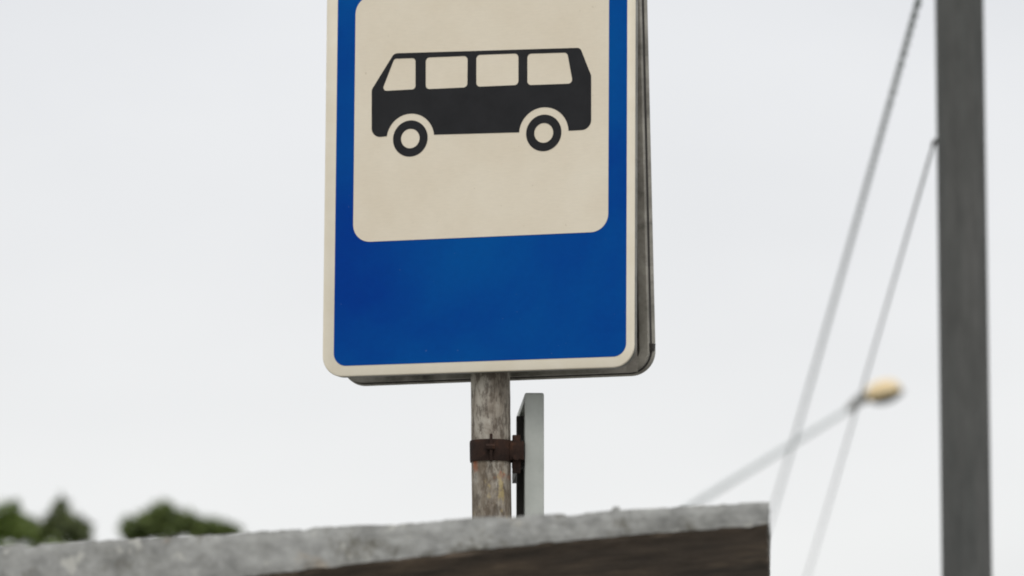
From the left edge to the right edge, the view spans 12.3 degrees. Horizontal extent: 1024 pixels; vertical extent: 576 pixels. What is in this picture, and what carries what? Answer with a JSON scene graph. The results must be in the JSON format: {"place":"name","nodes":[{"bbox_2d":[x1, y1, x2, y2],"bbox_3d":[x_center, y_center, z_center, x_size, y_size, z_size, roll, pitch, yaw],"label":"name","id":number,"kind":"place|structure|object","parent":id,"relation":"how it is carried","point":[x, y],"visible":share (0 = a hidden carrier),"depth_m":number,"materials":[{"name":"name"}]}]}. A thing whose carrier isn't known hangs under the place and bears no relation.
{"place":"outdoors","nodes":[
{"label":"outdoors","id":0,"kind":"place"},
{"bbox_2d":[0,0,1023,575],"label":"sky","id":1,"kind":"structure","parent":0,"point":[162,162],"materials":[{"name":"white"}]},
{"label":"ground","id":2,"kind":"structure","parent":0,"visible":0},
{"bbox_2d":[0,498,74,546],"bbox_3d":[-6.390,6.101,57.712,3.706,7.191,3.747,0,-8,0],"label":"tree","id":3,"kind":"object","parent":2,"relation":"on","point":[17,526],"visible":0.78,"depth_m":57.88,"materials":[{"name":"green plant"}]},
{"bbox_2d":[21,491,95,546],"bbox_3d":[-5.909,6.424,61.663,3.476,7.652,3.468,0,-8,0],"label":"tree","id":4,"kind":"object","parent":2,"relation":"on","point":[63,521],"visible":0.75,"depth_m":61.90,"materials":[{"name":"green plant"}]},
{"bbox_2d":[116,497,244,538],"bbox_3d":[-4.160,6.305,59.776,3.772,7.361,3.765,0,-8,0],"label":"tree","id":5,"kind":"object","parent":2,"relation":"on","point":[164,518],"visible":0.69,"depth_m":59.83,"materials":[{"name":"green plant"}]},
{"bbox_3d":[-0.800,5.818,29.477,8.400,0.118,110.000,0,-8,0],"label":"pavement","id":6,"kind":"structure","parent":0,"visible":0},
{"bbox_2d":[0,502,770,575],"bbox_3d":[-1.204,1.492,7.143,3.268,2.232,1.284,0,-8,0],"label":"bus shelter","id":7,"kind":"object","parent":6,"relation":"on","point":[718,540],"visible":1,"depth_m":6.66,"materials":[{"name":"concrete"}]},
{"bbox_2d":[323,0,655,517],"bbox_3d":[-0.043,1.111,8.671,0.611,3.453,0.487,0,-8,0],"label":"bus stop sign","id":8,"kind":"object","parent":6,"relation":"on","point":[488,227],"visible":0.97,"depth_m":8.71,"materials":[{"name":"metal"}]},
{"bbox_2d":[686,379,903,505],"bbox_3d":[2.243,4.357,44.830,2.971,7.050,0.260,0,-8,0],"label":"street lamp","id":9,"kind":"object","parent":6,"relation":"on","point":[883,391],"visible":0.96,"depth_m":45.21,"materials":[{"name":"grey metal"}]},
{"bbox_2d":[931,0,991,575],"bbox_3d":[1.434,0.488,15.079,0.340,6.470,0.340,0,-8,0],"label":"utility pole","id":10,"kind":"object","parent":6,"relation":"on","point":[965,475],"visible":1,"depth_m":15.08,"materials":[{"name":"grey paint"}]},
{"bbox_2d":[769,0,920,522],"bbox_3d":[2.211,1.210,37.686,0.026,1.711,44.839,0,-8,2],"label":"power cable","id":11,"kind":"object","parent":10,"relation":"attached to","point":[906,42],"visible":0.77,"depth_m":21.71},
{"bbox_2d":[807,147,933,575],"bbox_3d":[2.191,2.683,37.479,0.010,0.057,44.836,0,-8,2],"label":"power cable","id":12,"kind":"object","parent":10,"relation":"attached to","point":[901,253],"visible":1,"depth_m":19.51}
]}

